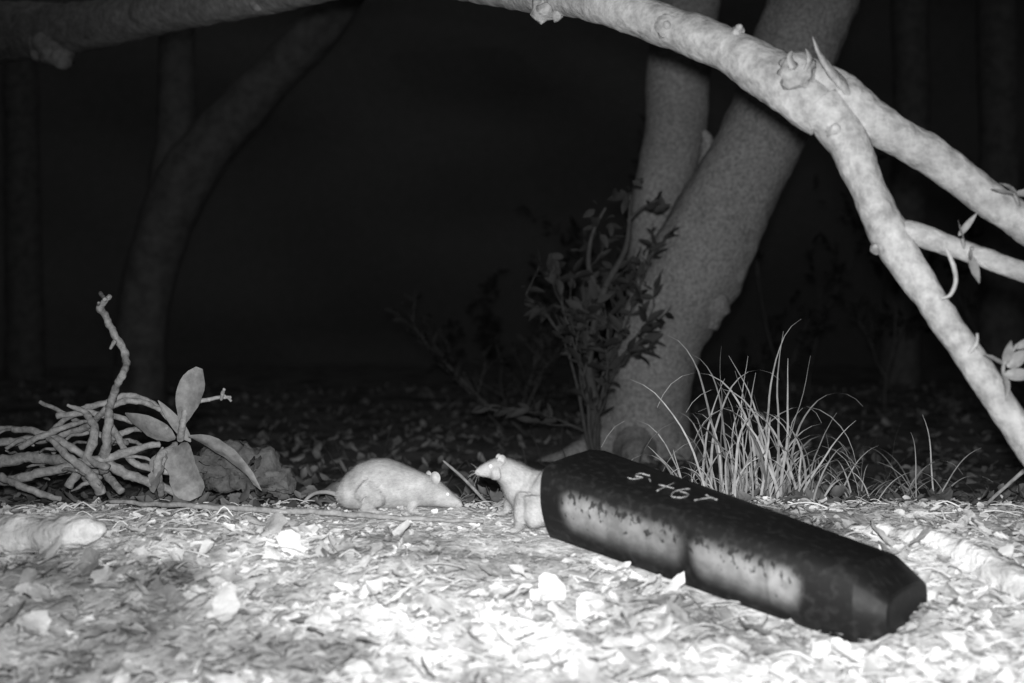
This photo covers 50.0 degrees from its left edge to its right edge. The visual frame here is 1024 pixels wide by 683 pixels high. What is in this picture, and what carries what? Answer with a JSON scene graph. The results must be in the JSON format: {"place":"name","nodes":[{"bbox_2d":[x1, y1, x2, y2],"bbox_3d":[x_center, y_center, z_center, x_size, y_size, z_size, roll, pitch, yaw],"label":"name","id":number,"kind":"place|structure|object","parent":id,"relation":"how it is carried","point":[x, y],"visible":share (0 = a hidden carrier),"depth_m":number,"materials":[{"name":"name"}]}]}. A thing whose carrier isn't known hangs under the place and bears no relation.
{"place":"outdoors","nodes":[
{"label":"outdoors","id":0,"kind":"place"},
{"bbox_2d":[0,364,1023,682],"bbox_3d":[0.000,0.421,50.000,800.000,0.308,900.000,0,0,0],"label":"ground","id":1,"kind":"structure","parent":0,"point":[336,378],"depth_m":2.85,"materials":[{"name":"soil"}]},
{"bbox_2d":[1,0,45,379],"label":"forest tree","id":2,"kind":"object","parent":1,"relation":"on","point":[24,352],"visible":0.69,"depth_m":10.86,"materials":[{"name":"black wood"}]},
{"bbox_2d":[0,513,106,554],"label":"fallen log","id":3,"kind":"object","parent":1,"relation":"on","point":[20,532],"visible":0.94,"depth_m":1.55,"materials":[{"name":"white wood"}]},
{"bbox_2d":[0,291,261,501],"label":"broad-leaved plant","id":4,"kind":"object","parent":1,"relation":"on","point":[180,469],"visible":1,"depth_m":1.92,"materials":[{"name":"grey plant"}]},
{"bbox_2d":[112,0,363,399],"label":"forest tree","id":5,"kind":"object","parent":1,"relation":"on","point":[192,157],"visible":0.88,"depth_m":6.50,"materials":[{"name":"grey wood"}]},
{"bbox_2d":[193,439,295,497],"bbox_3d":[-0.512,0.235,2.017,0.233,0.108,0.147,0,0,15],"label":"rotten stump","id":6,"kind":"object","parent":1,"relation":"on","point":[223,475],"visible":0.68,"depth_m":2.00,"materials":[{"name":"wood"}]},
{"bbox_2d":[108,499,483,522],"bbox_3d":[-0.353,0.268,1.732,0.629,0.023,0.026,0,0,10],"label":"fallen stick","id":7,"kind":"object","parent":1,"relation":"on","point":[292,511],"visible":0.98,"depth_m":1.73,"materials":[{"name":"grey wood"}]},
{"bbox_2d":[303,457,466,513],"bbox_3d":[-0.222,0.244,1.825,0.331,0.113,0.153,0,0,38],"label":"rat","id":8,"kind":"object","parent":1,"relation":"on","point":[371,485],"visible":0.94,"depth_m":1.77,"materials":[{"name":"fur"}]},
{"bbox_2d":[442,460,489,504],"bbox_3d":[-0.075,0.253,1.921,0.008,0.079,0.156,0,0,-38],"label":"fallen stick","id":9,"kind":"object","parent":1,"relation":"on","point":[470,485],"visible":0.8,"depth_m":1.92,"materials":[{"name":"grey wood"}]},
{"bbox_2d":[469,454,545,535],"bbox_3d":[0.098,0.230,1.620,0.344,0.120,0.117,0,0,23],"label":"rat","id":10,"kind":"object","parent":1,"relation":"on","point":[519,482],"visible":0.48,"depth_m":1.65,"materials":[{"name":"fur"}]},
{"bbox_2d":[0,0,1023,367],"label":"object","id":11,"kind":"object","parent":1,"relation":"on","point":[390,152],"visible":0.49,"depth_m":16.65,"materials":[{"name":"black plant"}]},
{"bbox_2d":[0,0,1023,465],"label":"arching branch","id":12,"kind":"object","parent":1,"relation":"on","point":[850,122],"visible":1,"depth_m":1.53,"materials":[{"name":"grey plant"}]},
{"bbox_2d":[0,380,1023,510],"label":"forest floor leaves","id":13,"kind":"object","parent":1,"relation":"on","point":[835,494],"visible":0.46,"depth_m":3.53,"materials":[{"name":"black plant"}]},
{"bbox_2d":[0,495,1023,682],"bbox_3d":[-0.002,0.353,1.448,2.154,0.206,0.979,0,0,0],"label":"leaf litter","id":14,"kind":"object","parent":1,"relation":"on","point":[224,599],"visible":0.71,"depth_m":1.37,"materials":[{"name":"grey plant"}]},
{"bbox_2d":[472,178,679,449],"bbox_3d":[0.228,-0.057,3.164,0.564,0.817,0.436,0,0,-34],"label":"shrub","id":15,"kind":"object","parent":1,"relation":"on","point":[595,294],"visible":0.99,"depth_m":3.11,"materials":[{"name":"grey plant"}]},
{"bbox_2d":[536,0,860,462],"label":"leaning tree","id":16,"kind":"object","parent":1,"relation":"on","point":[722,190],"visible":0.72,"depth_m":3.35,"materials":[{"name":"grey plant"}]},
{"bbox_2d":[384,114,1023,433],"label":"forest undergrowth","id":17,"kind":"object","parent":1,"relation":"on","point":[493,353],"visible":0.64,"depth_m":5.83,"materials":[{"name":"black plant"}]},
{"bbox_2d":[540,450,926,642],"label":"plastic bait tunnel","id":18,"kind":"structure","parent":1,"relation":"on","point":[716,543],"depth_m":1.42,"materials":[{"name":"paint"}]},
{"bbox_2d":[601,319,914,501],"bbox_3d":[0.455,0.147,2.017,0.579,0.376,0.455,0,0,0],"label":"grass tuft","id":19,"kind":"object","parent":1,"relation":"on","point":[767,480],"visible":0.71,"depth_m":1.98,"materials":[{"name":"grey plant"}]},
{"bbox_2d":[677,417,990,500],"bbox_3d":[0.619,0.241,2.104,0.776,0.195,0.354,0,0,-5],"label":"grass tuft","id":20,"kind":"object","parent":1,"relation":"on","point":[902,486],"visible":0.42,"depth_m":2.13,"materials":[{"name":"grey plant"}]},
{"bbox_2d":[877,0,930,383],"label":"forest tree","id":21,"kind":"object","parent":1,"relation":"on","point":[911,74],"visible":0.56,"depth_m":9.36,"materials":[{"name":"black wood"}]},
{"bbox_2d":[841,522,1023,605],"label":"tree root","id":22,"kind":"object","parent":1,"relation":"on","point":[1003,573],"visible":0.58,"depth_m":1.50,"materials":[{"name":"white wood"}]},
{"bbox_2d":[976,0,1023,384],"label":"forest tree","id":23,"kind":"object","parent":1,"relation":"on","point":[1001,319],"visible":0.62,"depth_m":8.87,"materials":[{"name":"black wood"}]},
{"bbox_2d":[984,468,1023,504],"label":"fallen stick","id":24,"kind":"object","parent":1,"relation":"on","point":[1006,485],"visible":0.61,"depth_m":1.83,"materials":[{"name":"grey wood"}]},
{"bbox_2d":[71,393,1023,496],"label":"sparse grass","id":25,"kind":"structure","parent":0,"point":[536,446],"depth_m":3.34,"materials":[{"name":"plant"}]}
]}

